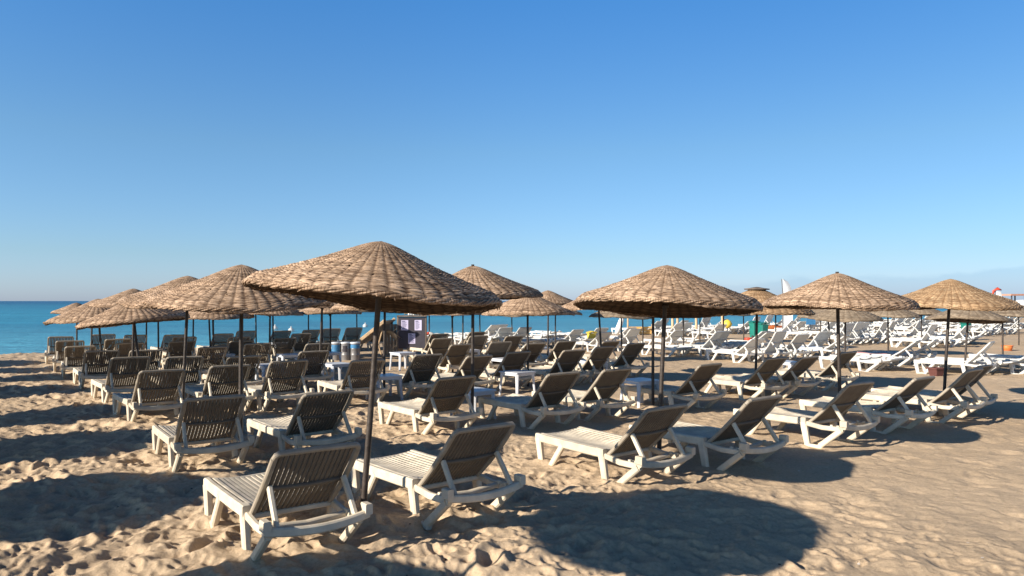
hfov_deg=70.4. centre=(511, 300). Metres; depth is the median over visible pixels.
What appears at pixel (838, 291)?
beach parasol
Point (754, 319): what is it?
white sun lounger
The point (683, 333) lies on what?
beach parasol
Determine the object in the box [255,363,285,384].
side table
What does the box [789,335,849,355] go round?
white sun lounger
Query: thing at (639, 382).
side table
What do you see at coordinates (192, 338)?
sun lounger
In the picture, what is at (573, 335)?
white sun lounger
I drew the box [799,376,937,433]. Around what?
sun lounger
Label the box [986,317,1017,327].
white sun lounger
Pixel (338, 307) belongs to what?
beach parasol
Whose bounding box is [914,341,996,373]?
white sun lounger
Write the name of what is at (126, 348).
sun lounger
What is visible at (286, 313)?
beach parasol
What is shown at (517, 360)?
sun lounger
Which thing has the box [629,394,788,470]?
sun lounger
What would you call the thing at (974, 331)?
white sun lounger
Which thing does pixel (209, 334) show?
beach parasol
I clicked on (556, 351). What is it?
sun lounger
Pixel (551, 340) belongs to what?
white sun lounger
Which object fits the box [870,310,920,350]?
beach parasol
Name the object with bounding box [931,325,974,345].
white sun lounger
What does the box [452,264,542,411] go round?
beach parasol
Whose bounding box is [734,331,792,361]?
white sun lounger
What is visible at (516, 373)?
side table
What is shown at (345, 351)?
steel drum
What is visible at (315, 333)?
sun lounger
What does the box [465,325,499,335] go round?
white sun lounger
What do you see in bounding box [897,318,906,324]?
white sun lounger
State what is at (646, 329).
wooden fence
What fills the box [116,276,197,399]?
beach parasol
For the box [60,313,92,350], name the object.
beach parasol
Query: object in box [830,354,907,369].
white sun lounger
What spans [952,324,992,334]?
white sun lounger
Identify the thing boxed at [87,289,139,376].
beach parasol
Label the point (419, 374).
sun lounger
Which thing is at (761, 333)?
white sun lounger
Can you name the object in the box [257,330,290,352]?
sun lounger
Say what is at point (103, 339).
sun lounger
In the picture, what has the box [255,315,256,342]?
beach parasol
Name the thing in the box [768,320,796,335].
white sun lounger
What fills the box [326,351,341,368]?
side table
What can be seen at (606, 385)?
sun lounger
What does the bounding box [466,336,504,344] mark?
white sun lounger
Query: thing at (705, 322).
white sun lounger
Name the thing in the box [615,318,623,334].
furled parasol
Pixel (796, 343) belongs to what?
white sun lounger
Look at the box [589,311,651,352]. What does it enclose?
beach parasol
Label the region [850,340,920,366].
white sun lounger
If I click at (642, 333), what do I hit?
beach parasol
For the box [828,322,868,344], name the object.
white sun lounger
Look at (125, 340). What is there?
sun lounger
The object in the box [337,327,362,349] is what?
sun lounger
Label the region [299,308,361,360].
beach parasol
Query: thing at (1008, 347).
plastic tub
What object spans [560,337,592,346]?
white sun lounger
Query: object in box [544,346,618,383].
sun lounger
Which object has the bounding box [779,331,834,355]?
white sun lounger
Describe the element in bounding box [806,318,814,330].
blue sign
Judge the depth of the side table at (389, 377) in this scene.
12.80 m
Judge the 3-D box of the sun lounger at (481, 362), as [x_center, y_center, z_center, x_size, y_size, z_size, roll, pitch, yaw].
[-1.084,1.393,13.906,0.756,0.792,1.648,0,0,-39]
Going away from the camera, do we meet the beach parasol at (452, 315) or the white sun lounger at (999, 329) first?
the beach parasol at (452, 315)
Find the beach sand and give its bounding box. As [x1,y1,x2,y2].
[0,318,1023,575]
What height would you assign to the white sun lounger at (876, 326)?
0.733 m
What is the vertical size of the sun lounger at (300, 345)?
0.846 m
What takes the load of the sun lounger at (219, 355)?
on the beach sand
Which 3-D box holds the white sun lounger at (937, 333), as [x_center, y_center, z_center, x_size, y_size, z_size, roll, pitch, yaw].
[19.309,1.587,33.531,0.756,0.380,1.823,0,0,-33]
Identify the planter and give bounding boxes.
[926,367,943,375]
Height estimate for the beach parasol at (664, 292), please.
2.395 m
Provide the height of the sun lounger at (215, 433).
0.819 m
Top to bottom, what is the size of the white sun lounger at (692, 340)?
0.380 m
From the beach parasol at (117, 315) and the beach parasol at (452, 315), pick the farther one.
the beach parasol at (452, 315)
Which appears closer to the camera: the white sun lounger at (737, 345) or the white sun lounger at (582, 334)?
the white sun lounger at (737, 345)
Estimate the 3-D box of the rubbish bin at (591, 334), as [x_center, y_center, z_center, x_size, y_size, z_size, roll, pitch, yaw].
[3.058,1.456,27.941,0.343,0.616,0.300,0,0,-17]
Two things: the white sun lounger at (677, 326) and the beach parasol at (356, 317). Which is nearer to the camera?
the beach parasol at (356, 317)
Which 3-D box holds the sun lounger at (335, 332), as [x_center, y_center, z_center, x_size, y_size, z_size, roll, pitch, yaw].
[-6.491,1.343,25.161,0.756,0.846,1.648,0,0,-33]
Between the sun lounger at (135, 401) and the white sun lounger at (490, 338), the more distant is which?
the white sun lounger at (490, 338)
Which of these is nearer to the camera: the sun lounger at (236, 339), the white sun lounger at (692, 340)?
the sun lounger at (236, 339)
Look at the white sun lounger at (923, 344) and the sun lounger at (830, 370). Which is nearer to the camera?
the sun lounger at (830, 370)
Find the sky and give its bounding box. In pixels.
[0,0,1023,300]
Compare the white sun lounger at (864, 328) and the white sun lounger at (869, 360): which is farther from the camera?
the white sun lounger at (864, 328)
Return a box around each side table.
[211,353,234,361]
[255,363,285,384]
[276,353,297,360]
[322,362,348,380]
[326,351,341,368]
[365,373,402,400]
[389,351,415,370]
[450,387,496,418]
[465,349,480,357]
[491,357,503,367]
[499,370,535,394]
[578,360,607,381]
[620,377,658,407]
[783,360,803,380]
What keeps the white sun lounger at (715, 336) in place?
on the beach sand
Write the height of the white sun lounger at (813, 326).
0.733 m
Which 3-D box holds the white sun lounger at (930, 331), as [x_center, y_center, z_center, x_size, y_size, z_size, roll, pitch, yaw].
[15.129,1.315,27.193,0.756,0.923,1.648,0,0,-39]
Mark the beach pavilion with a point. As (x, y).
(1014, 295)
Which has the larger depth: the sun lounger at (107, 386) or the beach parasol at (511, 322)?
the beach parasol at (511, 322)
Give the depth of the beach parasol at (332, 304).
15.62 m
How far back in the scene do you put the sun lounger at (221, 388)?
11.22 m
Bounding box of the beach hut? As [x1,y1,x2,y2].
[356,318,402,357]
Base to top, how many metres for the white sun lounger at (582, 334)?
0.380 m
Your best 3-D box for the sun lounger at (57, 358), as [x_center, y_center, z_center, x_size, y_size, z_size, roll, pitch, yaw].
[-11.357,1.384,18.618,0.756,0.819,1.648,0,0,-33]
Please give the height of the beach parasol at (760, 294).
2.286 m
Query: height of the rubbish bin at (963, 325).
1.056 m
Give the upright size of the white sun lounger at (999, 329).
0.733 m
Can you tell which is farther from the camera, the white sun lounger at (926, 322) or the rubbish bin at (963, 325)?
the white sun lounger at (926, 322)
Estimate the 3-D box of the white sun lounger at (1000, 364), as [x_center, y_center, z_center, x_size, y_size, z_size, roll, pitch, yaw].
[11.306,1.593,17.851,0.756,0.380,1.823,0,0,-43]
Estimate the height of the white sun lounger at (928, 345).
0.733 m
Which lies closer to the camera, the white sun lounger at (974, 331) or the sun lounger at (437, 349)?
the sun lounger at (437, 349)
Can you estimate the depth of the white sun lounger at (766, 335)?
24.69 m
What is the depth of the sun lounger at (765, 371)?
13.02 m
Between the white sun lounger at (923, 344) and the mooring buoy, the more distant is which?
the mooring buoy
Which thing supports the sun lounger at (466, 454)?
on the beach sand
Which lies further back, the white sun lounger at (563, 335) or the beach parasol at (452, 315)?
the white sun lounger at (563, 335)
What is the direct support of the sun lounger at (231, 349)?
on the beach sand
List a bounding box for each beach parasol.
[43,299,109,359]
[50,303,82,345]
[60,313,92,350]
[75,305,189,370]
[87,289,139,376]
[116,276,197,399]
[142,264,330,449]
[157,310,183,356]
[184,311,254,358]
[208,320,211,350]
[241,241,502,510]
[249,310,303,362]
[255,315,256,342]
[272,310,298,342]
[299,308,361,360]
[312,302,337,365]
[330,303,385,387]
[356,310,371,334]
[423,313,481,372]
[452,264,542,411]
[462,316,463,343]
[481,297,574,386]
[504,315,529,335]
[530,305,582,343]
[541,290,573,364]
[561,301,603,369]
[573,265,762,460]
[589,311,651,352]
[595,310,654,404]
[642,320,643,350]
[683,318,683,352]
[699,318,700,341]
[723,314,750,330]
[741,287,815,390]
[761,272,919,425]
[797,309,831,353]
[807,309,883,367]
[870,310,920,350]
[901,279,1022,390]
[909,309,941,343]
[925,309,1014,367]
[991,308,1023,353]
[1018,304,1023,344]
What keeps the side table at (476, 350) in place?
on the beach sand
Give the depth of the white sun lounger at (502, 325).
33.09 m
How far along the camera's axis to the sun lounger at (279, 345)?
19.32 m
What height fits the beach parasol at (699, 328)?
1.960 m
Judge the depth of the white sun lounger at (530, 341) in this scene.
27.12 m
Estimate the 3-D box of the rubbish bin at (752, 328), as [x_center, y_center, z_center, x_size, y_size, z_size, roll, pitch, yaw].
[11.557,1.345,34.635,0.450,0.816,0.400,0,0,-17]
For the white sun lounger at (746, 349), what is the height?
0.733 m
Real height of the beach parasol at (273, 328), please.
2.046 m
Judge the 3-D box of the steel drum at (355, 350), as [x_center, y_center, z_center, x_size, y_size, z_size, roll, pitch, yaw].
[-4.659,1.508,21.591,0.300,0.585,0.300,0,0,0]
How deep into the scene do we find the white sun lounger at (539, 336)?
30.60 m
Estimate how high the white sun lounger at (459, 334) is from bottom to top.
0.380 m
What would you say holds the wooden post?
on the beach sand
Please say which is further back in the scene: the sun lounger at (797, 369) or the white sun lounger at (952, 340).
the white sun lounger at (952, 340)
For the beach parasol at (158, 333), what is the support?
on the beach sand
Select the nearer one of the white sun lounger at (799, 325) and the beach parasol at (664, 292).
the beach parasol at (664, 292)
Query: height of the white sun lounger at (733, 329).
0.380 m
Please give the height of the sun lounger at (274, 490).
0.819 m
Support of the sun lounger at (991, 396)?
on the beach sand
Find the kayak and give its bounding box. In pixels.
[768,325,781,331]
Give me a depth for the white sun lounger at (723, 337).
23.65 m
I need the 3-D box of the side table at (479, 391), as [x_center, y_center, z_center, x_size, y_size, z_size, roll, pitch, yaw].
[-0.580,1.552,10.795,0.519,0.474,0.519,0,0,-44]
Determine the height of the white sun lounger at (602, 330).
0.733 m
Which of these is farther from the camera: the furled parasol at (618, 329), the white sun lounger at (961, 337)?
the furled parasol at (618, 329)
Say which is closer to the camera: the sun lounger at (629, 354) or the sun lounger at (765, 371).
the sun lounger at (765, 371)
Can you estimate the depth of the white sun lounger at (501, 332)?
29.18 m
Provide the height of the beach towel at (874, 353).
0.127 m
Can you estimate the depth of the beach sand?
6.48 m
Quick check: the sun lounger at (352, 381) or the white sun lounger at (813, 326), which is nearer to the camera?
the sun lounger at (352, 381)
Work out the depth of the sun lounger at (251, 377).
13.26 m
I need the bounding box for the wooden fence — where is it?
[627,318,651,334]
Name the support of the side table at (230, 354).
on the beach sand
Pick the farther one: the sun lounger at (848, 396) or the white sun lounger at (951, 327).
the white sun lounger at (951, 327)
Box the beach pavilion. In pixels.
[1002,294,1023,300]
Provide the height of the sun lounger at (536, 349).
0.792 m
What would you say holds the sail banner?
on the beach sand
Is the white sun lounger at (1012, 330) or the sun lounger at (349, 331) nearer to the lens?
the sun lounger at (349, 331)
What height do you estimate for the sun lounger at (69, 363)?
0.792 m
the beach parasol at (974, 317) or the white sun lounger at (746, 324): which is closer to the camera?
the beach parasol at (974, 317)
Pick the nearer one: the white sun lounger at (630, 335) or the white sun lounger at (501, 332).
the white sun lounger at (630, 335)
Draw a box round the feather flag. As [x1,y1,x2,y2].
[781,279,792,330]
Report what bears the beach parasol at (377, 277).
on the beach sand
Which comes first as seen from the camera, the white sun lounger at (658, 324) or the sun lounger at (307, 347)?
the sun lounger at (307, 347)
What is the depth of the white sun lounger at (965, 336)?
29.92 m
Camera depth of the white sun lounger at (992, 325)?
45.05 m
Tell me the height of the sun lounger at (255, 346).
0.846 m
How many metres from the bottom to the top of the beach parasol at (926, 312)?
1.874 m
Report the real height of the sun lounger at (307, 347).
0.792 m
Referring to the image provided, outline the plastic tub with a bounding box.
[1001,345,1012,350]
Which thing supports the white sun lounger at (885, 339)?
on the beach sand
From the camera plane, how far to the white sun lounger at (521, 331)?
29.61 m
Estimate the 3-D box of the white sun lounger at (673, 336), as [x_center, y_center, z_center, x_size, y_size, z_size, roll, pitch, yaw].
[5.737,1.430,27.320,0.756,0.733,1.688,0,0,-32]
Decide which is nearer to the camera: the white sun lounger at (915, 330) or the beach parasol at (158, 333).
the beach parasol at (158, 333)
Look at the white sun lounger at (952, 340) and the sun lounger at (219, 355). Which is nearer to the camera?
the sun lounger at (219, 355)
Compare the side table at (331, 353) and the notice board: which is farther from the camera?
the notice board
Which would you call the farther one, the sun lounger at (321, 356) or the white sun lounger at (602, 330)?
the white sun lounger at (602, 330)
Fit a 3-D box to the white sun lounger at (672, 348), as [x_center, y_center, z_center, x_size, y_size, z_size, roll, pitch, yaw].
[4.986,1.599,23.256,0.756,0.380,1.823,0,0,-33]
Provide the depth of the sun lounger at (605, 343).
18.89 m
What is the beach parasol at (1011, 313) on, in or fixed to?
on the beach sand
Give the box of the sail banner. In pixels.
[992,287,1001,295]
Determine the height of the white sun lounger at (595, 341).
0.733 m
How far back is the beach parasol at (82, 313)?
15.83 m
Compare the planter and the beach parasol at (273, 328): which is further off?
the beach parasol at (273, 328)
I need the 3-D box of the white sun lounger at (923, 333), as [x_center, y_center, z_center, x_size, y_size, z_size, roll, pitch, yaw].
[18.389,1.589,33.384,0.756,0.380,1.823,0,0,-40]
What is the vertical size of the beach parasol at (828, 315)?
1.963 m
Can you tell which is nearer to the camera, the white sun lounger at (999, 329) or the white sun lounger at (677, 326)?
the white sun lounger at (677, 326)
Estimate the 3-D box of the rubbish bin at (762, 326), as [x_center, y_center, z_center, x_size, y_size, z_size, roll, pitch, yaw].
[11.835,1.375,34.278,0.493,0.755,0.440,0,0,-17]
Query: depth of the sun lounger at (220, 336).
22.56 m
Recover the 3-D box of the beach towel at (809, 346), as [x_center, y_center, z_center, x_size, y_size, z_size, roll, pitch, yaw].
[9.306,1.481,22.793,0.850,0.127,0.720,0,0,42]
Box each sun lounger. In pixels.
[44,336,73,363]
[52,340,84,371]
[61,345,96,378]
[73,350,122,388]
[90,334,115,352]
[91,356,155,402]
[98,338,131,359]
[107,342,144,367]
[112,369,190,421]
[120,349,163,377]
[123,335,149,355]
[150,334,183,353]
[151,356,207,391]
[152,394,254,472]
[154,341,195,368]
[162,336,198,365]
[178,346,227,376]
[184,364,255,414]
[197,333,233,353]
[202,355,264,385]
[203,442,372,560]
[207,340,253,364]
[216,336,252,352]
[234,331,258,348]
[243,343,271,373]
[244,359,314,411]
[247,389,361,459]
[255,337,296,361]
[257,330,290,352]
[271,350,333,387]
[278,333,311,353]
[284,343,333,373]
[299,329,319,350]
[316,328,340,349]
[317,359,389,403]
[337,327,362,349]
[351,421,525,529]
[367,332,382,349]
[378,375,482,434]
[380,354,442,398]
[407,333,448,352]
[407,338,451,364]
[414,343,470,373]
[419,355,496,391]
[448,332,468,336]
[448,336,466,343]
[457,341,511,369]
[464,332,487,353]
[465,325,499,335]
[466,335,487,355]
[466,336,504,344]
[478,371,585,429]
[479,351,534,390]
[482,335,522,353]
[489,327,512,341]
[493,324,507,333]
[493,343,548,368]
[501,338,544,347]
[509,327,532,337]
[519,349,589,384]
[522,338,566,346]
[523,341,575,367]
[526,334,553,342]
[529,330,561,337]
[532,367,636,420]
[535,403,695,483]
[542,333,565,337]
[543,329,584,346]
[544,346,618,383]
[557,332,586,337]
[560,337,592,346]
[572,332,611,351]
[578,328,609,340]
[581,341,618,360]
[581,342,649,376]
[608,327,636,342]
[609,329,641,351]
[623,363,726,409]
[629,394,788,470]
[641,344,694,356]
[644,330,686,344]
[645,319,670,332]
[646,321,661,333]
[654,323,686,335]
[661,322,693,335]
[665,337,708,344]
[671,331,725,355]
[682,331,733,354]
[687,329,712,335]
[690,317,714,328]
[692,324,726,338]
[697,342,744,348]
[699,357,790,400]
[704,327,739,333]
[706,338,765,362]
[724,331,770,347]
[724,356,820,398]
[725,321,749,333]
[729,332,773,348]
[732,317,760,331]
[733,381,879,447]
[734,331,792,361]
[753,334,812,359]
[764,315,776,325]
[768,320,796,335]
[772,351,859,390]
[774,321,807,331]
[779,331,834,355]
[784,332,816,338]
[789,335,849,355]
[792,321,819,330]
[798,322,835,337]
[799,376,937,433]
[813,323,859,345]
[819,355,900,371]
[821,322,849,330]
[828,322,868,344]
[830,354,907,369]
[834,322,874,343]
[849,322,893,342]
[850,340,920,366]
[858,321,901,341]
[858,368,987,422]
[864,333,904,340]
[867,319,899,329]
[871,364,997,416]
[872,339,938,365]
[884,321,920,332]
[885,321,924,338]
[889,318,912,325]
[890,324,942,347]
[890,337,944,346]
[893,331,935,337]
[896,320,931,331]
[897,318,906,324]
[907,331,953,337]
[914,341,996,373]
[916,337,972,346]
[924,325,957,331]
[928,357,1017,373]
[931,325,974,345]
[932,334,983,342]
[933,335,982,344]
[940,328,982,334]
[949,324,988,335]
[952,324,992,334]
[966,357,1023,373]
[969,353,1023,368]
[971,323,1001,334]
[972,324,1004,326]
[985,318,1021,332]
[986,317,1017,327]
[986,327,1023,333]
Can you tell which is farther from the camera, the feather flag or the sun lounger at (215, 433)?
the feather flag
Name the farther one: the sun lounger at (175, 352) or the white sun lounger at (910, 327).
the white sun lounger at (910, 327)
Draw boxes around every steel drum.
[331,342,340,359]
[341,342,350,360]
[350,342,359,359]
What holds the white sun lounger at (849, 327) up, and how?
on the beach sand
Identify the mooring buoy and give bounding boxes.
[724,320,731,330]
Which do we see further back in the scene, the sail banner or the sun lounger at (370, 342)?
the sail banner
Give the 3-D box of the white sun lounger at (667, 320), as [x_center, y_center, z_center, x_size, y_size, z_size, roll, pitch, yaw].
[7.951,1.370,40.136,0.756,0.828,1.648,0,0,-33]
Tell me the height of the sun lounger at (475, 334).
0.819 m
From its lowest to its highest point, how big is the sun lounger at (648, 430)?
0.819 m
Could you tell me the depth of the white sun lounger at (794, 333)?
33.32 m
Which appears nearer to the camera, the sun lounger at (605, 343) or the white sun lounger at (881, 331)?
the sun lounger at (605, 343)
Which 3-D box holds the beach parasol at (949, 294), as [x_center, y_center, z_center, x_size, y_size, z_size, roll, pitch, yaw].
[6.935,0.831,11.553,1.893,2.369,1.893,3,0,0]
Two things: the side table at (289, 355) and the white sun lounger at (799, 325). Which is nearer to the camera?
the side table at (289, 355)
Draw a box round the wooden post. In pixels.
[695,318,697,333]
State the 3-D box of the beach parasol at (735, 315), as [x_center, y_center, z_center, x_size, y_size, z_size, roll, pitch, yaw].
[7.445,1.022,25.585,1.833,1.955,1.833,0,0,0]
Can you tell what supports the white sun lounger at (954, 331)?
on the beach sand
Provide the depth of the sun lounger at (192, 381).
12.78 m
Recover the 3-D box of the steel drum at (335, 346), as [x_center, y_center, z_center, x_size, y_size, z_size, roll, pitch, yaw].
[-5.227,1.508,21.591,0.300,0.585,0.300,0,0,0]
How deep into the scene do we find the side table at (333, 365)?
15.28 m
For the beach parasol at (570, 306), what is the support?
on the beach sand
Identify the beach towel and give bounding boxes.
[798,346,820,350]
[857,352,890,353]
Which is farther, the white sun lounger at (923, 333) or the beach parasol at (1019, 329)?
the white sun lounger at (923, 333)
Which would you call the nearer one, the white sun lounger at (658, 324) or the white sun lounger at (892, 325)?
the white sun lounger at (892, 325)
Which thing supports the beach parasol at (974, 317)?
on the beach sand
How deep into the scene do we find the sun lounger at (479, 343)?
20.29 m
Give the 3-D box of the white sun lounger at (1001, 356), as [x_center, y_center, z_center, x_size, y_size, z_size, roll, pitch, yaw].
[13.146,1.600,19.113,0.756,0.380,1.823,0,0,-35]
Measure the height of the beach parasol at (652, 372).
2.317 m
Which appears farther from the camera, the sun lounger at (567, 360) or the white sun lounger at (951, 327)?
the white sun lounger at (951, 327)
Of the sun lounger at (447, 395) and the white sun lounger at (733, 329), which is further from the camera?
the white sun lounger at (733, 329)
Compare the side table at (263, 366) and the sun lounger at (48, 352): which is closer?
the side table at (263, 366)
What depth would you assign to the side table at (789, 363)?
15.60 m
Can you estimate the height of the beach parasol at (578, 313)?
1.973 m
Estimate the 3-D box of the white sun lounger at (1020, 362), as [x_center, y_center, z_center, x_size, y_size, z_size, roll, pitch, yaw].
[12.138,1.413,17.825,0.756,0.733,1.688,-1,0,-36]
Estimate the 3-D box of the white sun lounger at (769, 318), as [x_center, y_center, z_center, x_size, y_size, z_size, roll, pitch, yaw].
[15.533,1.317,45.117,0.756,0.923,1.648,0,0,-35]
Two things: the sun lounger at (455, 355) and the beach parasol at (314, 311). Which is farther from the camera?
the beach parasol at (314, 311)
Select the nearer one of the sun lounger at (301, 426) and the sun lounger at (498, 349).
the sun lounger at (301, 426)
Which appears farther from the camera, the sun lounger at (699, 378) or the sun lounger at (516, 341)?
the sun lounger at (516, 341)
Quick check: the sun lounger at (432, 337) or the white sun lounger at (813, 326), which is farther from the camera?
the white sun lounger at (813, 326)
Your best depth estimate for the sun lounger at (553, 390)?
10.08 m
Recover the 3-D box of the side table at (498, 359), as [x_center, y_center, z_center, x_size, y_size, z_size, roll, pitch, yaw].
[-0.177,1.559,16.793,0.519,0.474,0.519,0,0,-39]
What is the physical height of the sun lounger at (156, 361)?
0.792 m
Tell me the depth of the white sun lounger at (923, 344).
28.01 m
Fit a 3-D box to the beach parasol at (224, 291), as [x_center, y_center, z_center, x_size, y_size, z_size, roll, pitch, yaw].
[-3.079,0.797,8.261,1.996,2.426,1.997,0,0,0]
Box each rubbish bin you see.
[586,331,596,346]
[748,321,759,337]
[758,322,769,333]
[960,323,970,334]
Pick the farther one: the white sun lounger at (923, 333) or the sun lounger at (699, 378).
the white sun lounger at (923, 333)
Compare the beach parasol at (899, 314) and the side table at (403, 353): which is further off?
the beach parasol at (899, 314)
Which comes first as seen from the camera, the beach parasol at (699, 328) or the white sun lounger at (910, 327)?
the beach parasol at (699, 328)
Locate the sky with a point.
(569, 149)
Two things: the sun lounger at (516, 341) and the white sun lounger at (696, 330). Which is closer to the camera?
the sun lounger at (516, 341)
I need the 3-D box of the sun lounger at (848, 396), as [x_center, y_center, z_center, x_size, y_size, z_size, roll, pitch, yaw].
[3.710,1.379,9.269,0.756,0.819,1.648,1,-1,-36]
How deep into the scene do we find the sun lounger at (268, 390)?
11.48 m
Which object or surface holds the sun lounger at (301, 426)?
on the beach sand
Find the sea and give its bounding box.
[0,301,1023,353]
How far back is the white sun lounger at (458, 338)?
28.79 m
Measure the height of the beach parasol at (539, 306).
2.187 m
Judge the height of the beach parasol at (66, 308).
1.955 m
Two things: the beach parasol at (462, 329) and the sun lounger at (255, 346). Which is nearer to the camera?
the sun lounger at (255, 346)
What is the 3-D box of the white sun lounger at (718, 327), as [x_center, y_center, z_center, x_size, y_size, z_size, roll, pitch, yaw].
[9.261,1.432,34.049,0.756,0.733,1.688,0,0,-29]
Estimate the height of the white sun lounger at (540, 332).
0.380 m
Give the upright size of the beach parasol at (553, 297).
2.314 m
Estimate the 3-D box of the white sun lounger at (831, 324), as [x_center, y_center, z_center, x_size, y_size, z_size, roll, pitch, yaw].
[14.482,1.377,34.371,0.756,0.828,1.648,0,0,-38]
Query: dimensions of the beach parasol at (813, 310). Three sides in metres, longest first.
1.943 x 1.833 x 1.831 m
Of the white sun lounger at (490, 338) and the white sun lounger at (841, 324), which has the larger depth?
the white sun lounger at (841, 324)
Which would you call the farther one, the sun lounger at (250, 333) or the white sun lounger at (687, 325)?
the white sun lounger at (687, 325)
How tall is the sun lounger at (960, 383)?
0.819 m
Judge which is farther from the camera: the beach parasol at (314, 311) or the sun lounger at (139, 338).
the sun lounger at (139, 338)
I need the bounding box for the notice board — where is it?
[397,315,426,356]
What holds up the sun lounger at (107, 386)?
on the beach sand
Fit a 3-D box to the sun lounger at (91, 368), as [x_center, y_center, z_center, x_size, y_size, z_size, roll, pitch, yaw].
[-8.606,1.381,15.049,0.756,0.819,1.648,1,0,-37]
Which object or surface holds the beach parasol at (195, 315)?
on the beach sand
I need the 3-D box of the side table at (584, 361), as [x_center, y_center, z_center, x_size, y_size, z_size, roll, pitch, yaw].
[1.801,1.556,16.141,0.519,0.474,0.519,0,0,-30]
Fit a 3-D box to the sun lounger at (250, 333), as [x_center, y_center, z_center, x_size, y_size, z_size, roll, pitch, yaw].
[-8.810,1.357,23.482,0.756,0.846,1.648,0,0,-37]
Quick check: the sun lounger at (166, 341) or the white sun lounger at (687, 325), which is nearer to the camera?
the sun lounger at (166, 341)
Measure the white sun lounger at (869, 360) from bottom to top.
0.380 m
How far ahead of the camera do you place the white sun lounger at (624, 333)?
29.47 m
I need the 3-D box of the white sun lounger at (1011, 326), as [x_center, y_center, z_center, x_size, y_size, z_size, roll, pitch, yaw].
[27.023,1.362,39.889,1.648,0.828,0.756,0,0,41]

